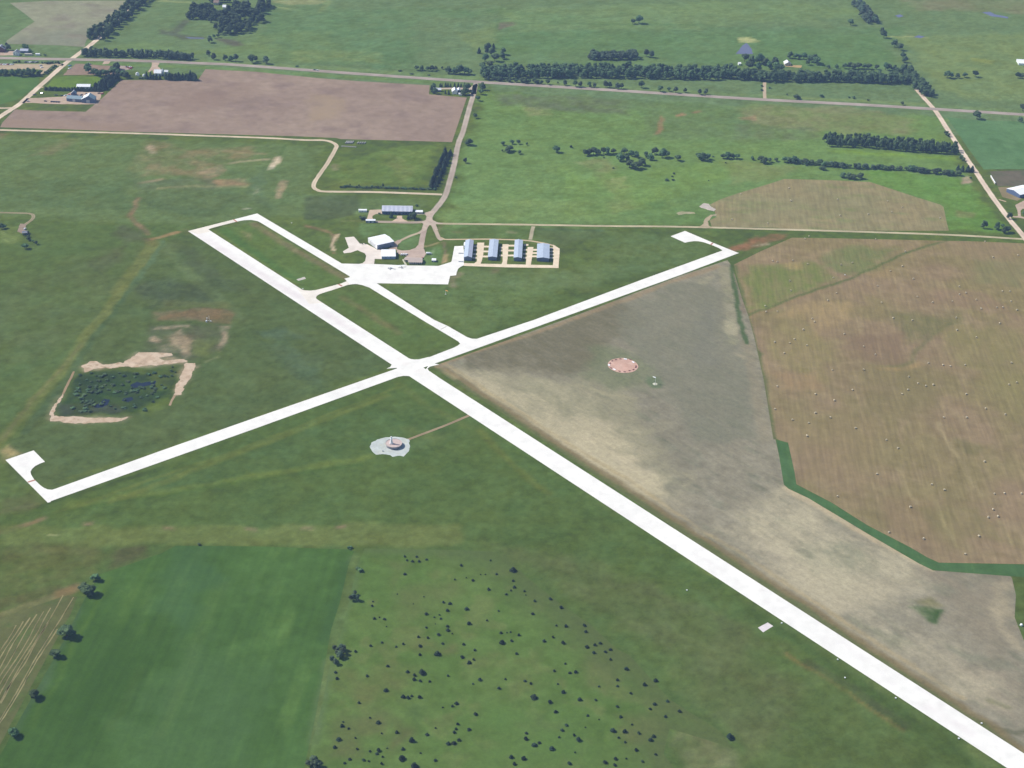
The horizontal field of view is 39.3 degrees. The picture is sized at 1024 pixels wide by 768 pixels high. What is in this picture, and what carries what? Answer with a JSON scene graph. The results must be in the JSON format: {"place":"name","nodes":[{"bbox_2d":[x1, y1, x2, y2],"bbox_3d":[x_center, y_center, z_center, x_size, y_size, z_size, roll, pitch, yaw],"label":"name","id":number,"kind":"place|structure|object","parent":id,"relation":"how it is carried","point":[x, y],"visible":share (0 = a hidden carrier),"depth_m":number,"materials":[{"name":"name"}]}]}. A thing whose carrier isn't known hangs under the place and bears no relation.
{"place":"outdoors","nodes":[
{"label":"outdoors","id":0,"kind":"place"},
{"bbox_2d":[0,76,39,103],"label":"green field","id":1,"kind":"structure","parent":0,"point":[12,88],"depth_m":2238.17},
{"bbox_2d":[0,595,76,743],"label":"raked field","id":2,"kind":"structure","parent":0,"point":[8,624],"depth_m":1114.79,"materials":[{"name":"plant"}]},
{"bbox_2d":[0,621,23,657],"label":"raked row","id":3,"kind":"object","parent":2,"relation":"on","point":[12,638],"visible":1,"depth_m":1121.26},
{"bbox_2d":[0,617,29,667],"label":"raked row","id":4,"kind":"object","parent":2,"relation":"on","point":[14,641],"visible":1,"depth_m":1115.20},
{"bbox_2d":[0,614,36,675],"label":"raked row","id":5,"kind":"object","parent":2,"relation":"on","point":[18,644],"visible":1,"depth_m":1113.40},
{"bbox_2d":[0,611,43,684],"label":"raked row","id":6,"kind":"object","parent":2,"relation":"on","point":[21,650],"visible":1,"depth_m":1108.05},
{"bbox_2d":[0,623,48,702],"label":"raked row","id":7,"kind":"object","parent":2,"relation":"on","point":[23,665],"visible":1,"depth_m":1092.96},
{"bbox_2d":[0,608,50,693],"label":"raked row","id":8,"kind":"object","parent":2,"relation":"on","point":[24,652],"visible":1,"depth_m":1106.72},
{"bbox_2d":[0,629,57,722],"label":"raked row","id":9,"kind":"object","parent":2,"relation":"on","point":[28,674],"visible":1,"depth_m":1085.99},
{"bbox_2d":[0,595,63,701],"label":"raked row","id":10,"kind":"object","parent":2,"relation":"on","point":[31,647],"visible":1,"depth_m":1109.91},
{"bbox_2d":[0,597,73,719],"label":"raked row","id":11,"kind":"object","parent":2,"relation":"on","point":[36,657],"visible":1,"depth_m":1101.23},
{"bbox_2d":[6,1,124,46],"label":"stubble field","id":12,"kind":"structure","parent":0,"point":[66,23],"depth_m":2556.07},
{"bbox_2d":[0,7,130,118],"bbox_3d":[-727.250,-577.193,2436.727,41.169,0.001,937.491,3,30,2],"label":"section road","id":13,"kind":"structure","parent":0,"point":[42,83],"depth_m":2264.20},
{"bbox_2d":[62,371,74,393],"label":"soil track","id":14,"kind":"structure","parent":0,"point":[69,380],"depth_m":1462.04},
{"bbox_2d":[47,76,102,87],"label":"farm meadow","id":15,"kind":"structure","parent":0,"point":[67,81],"depth_m":2270.66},
{"bbox_2d":[49,394,127,423],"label":"soil bank","id":16,"kind":"structure","parent":0,"point":[76,419],"depth_m":1402.44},
{"bbox_2d":[94,399,109,407],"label":"pond water","id":17,"kind":"structure","parent":0,"point":[104,404],"depth_m":1427.49,"materials":[{"name":"blue liquid"}]},
{"bbox_2d":[81,352,186,371],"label":"soil bank","id":18,"kind":"structure","parent":0,"point":[138,359],"depth_m":1504.07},
{"bbox_2d":[130,381,155,387],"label":"pond water","id":19,"kind":"structure","parent":0,"point":[135,385],"depth_m":1463.96,"materials":[{"name":"blue liquid"}]},
{"bbox_2d":[0,546,353,767],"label":"crop field","id":20,"kind":"structure","parent":0,"point":[194,657],"depth_m":1099.55,"materials":[{"name":"plant"}]},
{"bbox_2d":[174,363,194,394],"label":"soil bank","id":21,"kind":"structure","parent":0,"point":[186,376],"depth_m":1479.21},
{"bbox_2d":[0,129,441,194],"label":"field road","id":22,"kind":"structure","parent":0,"point":[324,167],"depth_m":2074.69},
{"bbox_2d":[0,69,466,141],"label":"ploughed field","id":23,"kind":"structure","parent":0,"point":[209,101],"depth_m":2187.39,"materials":[{"name":"soil"}]},
{"bbox_2d":[296,281,350,303],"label":"connector taxiway","id":24,"kind":"structure","parent":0,"point":[310,296],"depth_m":1658.60,"materials":[{"name":"concrete"}]},
{"bbox_2d":[370,437,409,456],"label":"gravel circle","id":25,"kind":"object","parent":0,"point":[377,446],"visible":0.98,"depth_m":1377.19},
{"bbox_2d":[51,251,737,500],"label":"crosswind runway","id":26,"kind":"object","parent":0,"point":[168,453],"visible":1,"depth_m":1471.20,"materials":[{"name":"concrete"}]},
{"bbox_2d":[397,372,422,383],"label":"runway fillet","id":27,"kind":"object","parent":26,"relation":"on","point":[412,374],"visible":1,"depth_m":1499.45,"materials":[{"name":"concrete"}]},
{"bbox_2d":[398,353,427,361],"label":"runway fillet","id":28,"kind":"object","parent":26,"relation":"on","point":[405,359],"visible":1,"depth_m":1528.90,"materials":[{"name":"concrete"}]},
{"bbox_2d":[424,363,438,376],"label":"runway fillet","id":29,"kind":"object","parent":26,"relation":"on","point":[427,370],"visible":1,"depth_m":1511.58,"materials":[{"name":"concrete"}]},
{"bbox_2d":[382,205,412,214],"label":"long building","id":30,"kind":"structure","parent":0,"point":[398,210],"depth_m":1861.30,"materials":[{"name":"grey metal"}]},
{"bbox_2d":[342,246,463,287],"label":"apron","id":31,"kind":"object","parent":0,"point":[370,275],"visible":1,"depth_m":1710.35,"materials":[{"name":"concrete"}]},
{"bbox_2d":[408,257,422,264],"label":"terminal building","id":32,"kind":"structure","parent":0,"point":[412,260],"depth_m":1733.95,"materials":[{"name":"beige"}]},
{"bbox_2d":[371,284,480,346],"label":"parallel taxiway","id":33,"kind":"structure","parent":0,"point":[461,339],"depth_m":1610.18,"materials":[{"name":"concrete"}]},
{"bbox_2d":[408,415,468,439],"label":"beacon track","id":34,"kind":"structure","parent":0,"point":[437,428],"depth_m":1412.49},
{"bbox_2d":[426,83,477,218],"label":"airport road","id":35,"kind":"structure","parent":0,"point":[446,191],"depth_m":2057.88,"materials":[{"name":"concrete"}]},
{"bbox_2d":[475,243,483,263],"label":"hangar lane","id":36,"kind":"structure","parent":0,"point":[480,248],"depth_m":1769.40,"materials":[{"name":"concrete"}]},
{"bbox_2d":[502,244,508,263],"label":"hangar lane","id":37,"kind":"structure","parent":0,"point":[505,252],"depth_m":1769.40,"materials":[{"name":"concrete"}]},
{"bbox_2d":[464,263,558,267],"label":"hangar lane","id":38,"kind":"structure","parent":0,"point":[513,265],"depth_m":1739.56,"materials":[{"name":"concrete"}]},
{"bbox_2d":[0,0,1023,767],"bbox_3d":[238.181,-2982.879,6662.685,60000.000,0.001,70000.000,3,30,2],"label":"ground","id":39,"kind":"structure","parent":0,"point":[118,262],"depth_m":1705.01,"materials":[{"name":"green plant"}]},
{"bbox_2d":[8,727,19,736],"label":"broadleaf tree","id":40,"kind":"object","parent":39,"relation":"on","point":[14,731],"visible":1,"depth_m":1025.56,"materials":[{"name":"green plant"}]},
{"bbox_2d":[0,212,34,224],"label":"house lane","id":41,"kind":"structure","parent":39,"relation":"on","point":[32,217],"depth_m":1820.24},
{"bbox_2d":[17,224,25,232],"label":"house yard","id":42,"kind":"structure","parent":39,"relation":"on","point":[21,227],"depth_m":1783.17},
{"bbox_2d":[6,450,54,501],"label":"runway turnaround","id":43,"kind":"structure","parent":39,"relation":"on","point":[23,465],"depth_m":1326.68,"materials":[{"name":"concrete"}]},
{"bbox_2d":[0,64,63,74],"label":"farm yard","id":44,"kind":"structure","parent":39,"relation":"on","point":[45,67],"depth_m":2324.34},
{"bbox_2d":[29,689,38,697],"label":"broadleaf tree","id":45,"kind":"object","parent":39,"relation":"on","point":[33,693],"visible":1,"depth_m":1060.14,"materials":[{"name":"green plant"}]},
{"bbox_2d":[49,649,60,656],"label":"broadleaf tree","id":46,"kind":"object","parent":39,"relation":"on","point":[54,652],"visible":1,"depth_m":1100.15,"materials":[{"name":"green plant"}]},
{"bbox_2d":[22,92,102,103],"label":"farm yard","id":47,"kind":"structure","parent":39,"relation":"on","point":[62,99],"depth_m":2191.22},
{"bbox_2d":[57,624,76,636],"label":"broadleaf tree","id":48,"kind":"object","parent":39,"relation":"on","point":[62,630],"visible":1,"depth_m":1119.72,"materials":[{"name":"green plant"}]},
{"bbox_2d":[66,95,82,101],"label":"barn","id":49,"kind":"structure","parent":39,"relation":"on","point":[72,98],"depth_m":2186.67,"materials":[{"name":"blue metal"}]},
{"bbox_2d":[76,84,90,88],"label":"long shed","id":50,"kind":"structure","parent":39,"relation":"on","point":[85,86],"depth_m":2240.51,"materials":[{"name":"white paint"}]},
{"bbox_2d":[79,584,95,595],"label":"broadleaf tree","id":51,"kind":"object","parent":39,"relation":"on","point":[88,589],"visible":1,"depth_m":1164.58,"materials":[{"name":"green plant"}]},
{"bbox_2d":[81,93,96,102],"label":"barn","id":52,"kind":"structure","parent":39,"relation":"on","point":[89,98],"depth_m":2184.67,"materials":[{"name":"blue metal"}]},
{"bbox_2d":[64,64,119,74],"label":"farm yard","id":53,"kind":"structure","parent":39,"relation":"on","point":[76,69],"depth_m":2320.07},
{"bbox_2d":[90,573,100,580],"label":"broadleaf tree","id":54,"kind":"object","parent":39,"relation":"on","point":[95,576],"visible":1,"depth_m":1183.36,"materials":[{"name":"green plant"}]},
{"bbox_2d":[86,0,146,40],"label":"tree belt","id":55,"kind":"object","parent":39,"relation":"on","point":[116,18],"visible":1,"depth_m":2539.17,"materials":[{"name":"green plant"}]},
{"bbox_2d":[81,47,193,59],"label":"highway hedge","id":56,"kind":"object","parent":39,"relation":"on","point":[169,54],"visible":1,"depth_m":2380.26,"materials":[{"name":"green plant"}]},
{"bbox_2d":[148,62,159,72],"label":"farm yard","id":57,"kind":"structure","parent":39,"relation":"on","point":[154,66],"depth_m":2344.50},
{"bbox_2d":[189,219,234,233],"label":"connector taxiway","id":58,"kind":"structure","parent":39,"relation":"on","point":[202,230],"depth_m":1801.89,"materials":[{"name":"concrete"}]},
{"bbox_2d":[185,0,271,33],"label":"grove","id":59,"kind":"object","parent":39,"relation":"on","point":[209,12],"visible":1,"depth_m":2588.43,"materials":[{"name":"green plant"}]},
{"bbox_2d":[235,214,348,275],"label":"parallel taxiway","id":60,"kind":"structure","parent":39,"relation":"on","point":[301,243],"depth_m":1780.43,"materials":[{"name":"concrete"}]},
{"bbox_2d":[313,759,321,767],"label":"cottonwood tree","id":61,"kind":"object","parent":39,"relation":"on","point":[317,762],"visible":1,"depth_m":1010.23,"materials":[{"name":"green plant"}]},
{"bbox_2d":[343,237,381,263],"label":"hangar apron","id":62,"kind":"object","parent":39,"relation":"on","point":[372,254],"visible":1,"depth_m":1762.95,"materials":[{"name":"concrete"}]},
{"bbox_2d":[367,209,381,218],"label":"museum yard","id":63,"kind":"structure","parent":39,"relation":"on","point":[372,213],"depth_m":1863.75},
{"bbox_2d":[368,234,393,248],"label":"hangar","id":64,"kind":"structure","parent":39,"relation":"on","point":[381,241],"depth_m":1773.69,"materials":[{"name":"white paint"}]},
{"bbox_2d":[381,249,395,258],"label":"white shed","id":65,"kind":"structure","parent":39,"relation":"on","point":[388,253],"depth_m":1747.20,"materials":[{"name":"metal"}]},
{"bbox_2d":[386,436,401,449],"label":"beacon station","id":66,"kind":"object","parent":39,"relation":"on","point":[393,444],"visible":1,"depth_m":1377.10,"materials":[{"name":"white paint"}]},
{"bbox_2d":[389,240,400,249],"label":"hangar yard","id":67,"kind":"structure","parent":39,"relation":"on","point":[397,242],"depth_m":1778.34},
{"bbox_2d":[375,221,421,223],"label":"museum drive","id":68,"kind":"structure","parent":39,"relation":"on","point":[411,222],"depth_m":1839.98,"materials":[{"name":"concrete"}]},
{"bbox_2d":[391,216,407,221],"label":"museum forecourt","id":69,"kind":"structure","parent":39,"relation":"on","point":[398,219],"depth_m":1845.33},
{"bbox_2d":[397,245,425,257],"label":"parking lot","id":70,"kind":"structure","parent":39,"relation":"on","point":[418,251],"depth_m":1762.91,"materials":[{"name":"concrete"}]},
{"bbox_2d":[418,220,428,244],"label":"parking drive","id":71,"kind":"structure","parent":39,"relation":"on","point":[422,238],"depth_m":1801.75,"materials":[{"name":"concrete"}]},
{"bbox_2d":[419,211,442,233],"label":"road junction","id":72,"kind":"object","parent":39,"relation":"on","point":[428,221],"visible":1,"depth_m":1842.58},
{"bbox_2d":[431,225,442,240],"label":"hangar lane","id":73,"kind":"structure","parent":39,"relation":"on","point":[437,234],"depth_m":1811.37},
{"bbox_2d":[441,85,477,94],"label":"farm yard","id":74,"kind":"structure","parent":39,"relation":"on","point":[470,88],"depth_m":2305.86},
{"bbox_2d":[455,65,463,72],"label":"broadleaf tree","id":75,"kind":"object","parent":39,"relation":"on","point":[459,68],"visible":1,"depth_m":2363.01,"materials":[{"name":"green plant"}]},
{"bbox_2d":[464,239,473,260],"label":"hangar","id":76,"kind":"structure","parent":39,"relation":"on","point":[468,247],"depth_m":1762.04,"materials":[{"name":"grey metal"}]},
{"bbox_2d":[488,239,498,260],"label":"hangar","id":77,"kind":"structure","parent":39,"relation":"on","point":[493,249],"depth_m":1766.05,"materials":[{"name":"grey metal"}]},
{"bbox_2d":[441,237,554,245],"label":"hangar lane","id":78,"kind":"structure","parent":39,"relation":"on","point":[498,239],"depth_m":1802.57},
{"bbox_2d":[0,57,1023,115],"bbox_3d":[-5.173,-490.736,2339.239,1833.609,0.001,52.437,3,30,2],"label":"highway","id":79,"kind":"structure","parent":39,"relation":"on","point":[517,84],"depth_m":2335.89,"materials":[{"name":"asphalt"}]},
{"bbox_2d":[7,57,1022,113],"bbox_3d":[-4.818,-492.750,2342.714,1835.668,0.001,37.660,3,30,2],"label":"highway edge line","id":80,"kind":"object","parent":79,"relation":"on","point":[516,83],"visible":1,"depth_m":2338.87,"materials":[{"name":"paint"}]},
{"bbox_2d":[514,239,522,260],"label":"hangar","id":81,"kind":"structure","parent":39,"relation":"on","point":[518,246],"depth_m":1767.85,"materials":[{"name":"grey metal"}]},
{"bbox_2d":[307,548,730,767],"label":"pasture","id":82,"kind":"structure","parent":39,"relation":"on","point":[510,712],"depth_m":1096.25,"materials":[{"name":"plant"}]},
{"bbox_2d":[526,247,532,264],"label":"hangar lane","id":83,"kind":"structure","parent":39,"relation":"on","point":[529,255],"depth_m":1766.71,"materials":[{"name":"concrete"}]},
{"bbox_2d":[537,243,549,261],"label":"hangar","id":84,"kind":"structure","parent":39,"relation":"on","point":[543,251],"depth_m":1764.44,"materials":[{"name":"grey metal"}]},
{"bbox_2d":[553,245,559,264],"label":"hangar lane","id":85,"kind":"structure","parent":39,"relation":"on","point":[556,255],"depth_m":1769.66,"materials":[{"name":"concrete"}]},
{"bbox_2d":[190,230,1023,767],"bbox_3d":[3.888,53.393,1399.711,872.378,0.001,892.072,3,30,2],"label":"runway","id":86,"kind":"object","parent":39,"relation":"on","point":[972,732],"visible":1,"depth_m":1264.64,"materials":[{"name":"concrete"}]},
{"bbox_2d":[387,359,399,368],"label":"runway fillet","id":87,"kind":"object","parent":86,"relation":"on","point":[395,364],"visible":1,"depth_m":1518.61,"materials":[{"name":"concrete"}]},
{"bbox_2d":[480,61,737,79],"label":"tree belt","id":88,"kind":"object","parent":39,"relation":"on","point":[627,69],"visible":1,"depth_m":2384.58,"materials":[{"name":"green plant"}]},
{"bbox_2d":[616,152,624,160],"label":"broadleaf tree","id":89,"kind":"object","parent":39,"relation":"on","point":[619,156],"visible":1,"depth_m":2050.62,"materials":[{"name":"green plant"}]},
{"bbox_2d":[698,153,707,160],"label":"broadleaf tree","id":90,"kind":"object","parent":39,"relation":"on","point":[703,156],"visible":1,"depth_m":2061.98,"materials":[{"name":"green plant"}]},
{"bbox_2d":[671,231,736,254],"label":"runway turnaround","id":91,"kind":"structure","parent":39,"relation":"on","point":[685,236],"depth_m":1825.89,"materials":[{"name":"concrete"}]},
{"bbox_2d":[699,203,715,210],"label":"gravel spill","id":92,"kind":"object","parent":39,"relation":"on","point":[706,206],"visible":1,"depth_m":1919.19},
{"bbox_2d":[443,223,1022,239],"bbox_3d":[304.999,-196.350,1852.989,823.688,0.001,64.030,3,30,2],"label":"dirt road","id":93,"kind":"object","parent":39,"relation":"on","point":[731,228],"depth_m":1862.37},
{"bbox_2d":[754,53,764,62],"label":"broadleaf tree","id":94,"kind":"object","parent":39,"relation":"on","point":[759,57],"visible":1,"depth_m":2470.84,"materials":[{"name":"green plant"}]},
{"bbox_2d":[758,623,772,631],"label":"concrete pad","id":95,"kind":"object","parent":39,"relation":"on","point":[764,627],"visible":1,"depth_m":1164.96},
{"bbox_2d":[736,67,905,83],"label":"tree belt","id":96,"kind":"object","parent":39,"relation":"on","point":[837,75],"visible":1,"depth_m":2401.36,"materials":[{"name":"green plant"}]},
{"bbox_2d":[822,131,958,152],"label":"windbreak","id":97,"kind":"object","parent":39,"relation":"on","point":[900,143],"visible":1,"depth_m":2133.47,"materials":[{"name":"green plant"}]},
{"bbox_2d":[776,440,1023,576],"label":"green strip","id":98,"kind":"object","parent":39,"relation":"on","point":[789,481],"visible":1,"depth_m":1274.01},
{"bbox_2d":[893,63,934,96],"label":"tree belt","id":99,"kind":"object","parent":39,"relation":"on","point":[921,84],"visible":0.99,"depth_m":2403.95,"materials":[{"name":"green plant"}]},
{"bbox_2d":[529,226,534,239],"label":"cross track","id":100,"kind":"structure","parent":0,"point":[531,234],"depth_m":1825.90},
{"bbox_2d":[698,215,712,227],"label":"haul track","id":101,"kind":"structure","parent":0,"point":[705,223],"depth_m":1871.86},
{"bbox_2d":[429,260,1023,752],"bbox_3d":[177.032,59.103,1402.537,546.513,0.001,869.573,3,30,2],"label":"mown field","id":102,"kind":"structure","parent":0,"point":[687,446],"depth_m":1364.75,"materials":[{"name":"plant"}]},
{"bbox_2d":[608,358,637,372],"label":"red gravel circle","id":103,"kind":"object","parent":102,"relation":"on","point":[621,365],"visible":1,"depth_m":1534.84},
{"bbox_2d":[736,43,752,53],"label":"pond water","id":104,"kind":"structure","parent":0,"point":[745,49],"depth_m":2544.10,"materials":[{"name":"blue liquid"}]},
{"bbox_2d":[763,81,766,97],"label":"farm lane","id":105,"kind":"structure","parent":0,"point":[764,90],"depth_m":2354.53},
{"bbox_2d":[710,179,948,230],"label":"hay field","id":106,"kind":"structure","parent":0,"point":[815,204],"depth_m":1930.34,"materials":[{"name":"plant"}]},
{"bbox_2d":[734,238,1023,563],"bbox_3d":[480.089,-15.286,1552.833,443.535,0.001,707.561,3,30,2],"label":"hay field","id":107,"kind":"structure","parent":0,"point":[840,456],"depth_m":1529.46,"materials":[{"name":"plant"}]},
{"bbox_2d":[914,89,1023,239],"bbox_3d":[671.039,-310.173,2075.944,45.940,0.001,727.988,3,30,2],"label":"gravel road","id":108,"kind":"structure","parent":0,"point":[1002,210],"depth_m":2063.59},
{"bbox_2d":[947,117,1023,168],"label":"field","id":109,"kind":"structure","parent":0,"point":[991,144],"depth_m":2184.59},
{"bbox_2d":[982,12,1007,17],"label":"pond water","id":110,"kind":"structure","parent":0,"point":[991,14],"depth_m":2806.90,"materials":[{"name":"blue liquid"}]},
{"bbox_2d":[990,170,1023,185],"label":"feedlot ground","id":111,"kind":"structure","parent":0,"point":[1009,178],"depth_m":2053.10,"materials":[{"name":"soil"}]},
{"bbox_2d":[998,187,1020,200],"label":"barnyard ground","id":112,"kind":"structure","parent":0,"point":[1003,192],"depth_m":1997.33,"materials":[{"name":"soil"}]},
{"bbox_2d":[1006,185,1023,197],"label":"barn","id":113,"kind":"structure","parent":0,"point":[1017,191],"depth_m":1995.76,"materials":[{"name":"white metal"}]},
{"bbox_2d":[1013,201,1023,218],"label":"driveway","id":114,"kind":"structure","parent":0,"point":[1020,206],"depth_m":1955.34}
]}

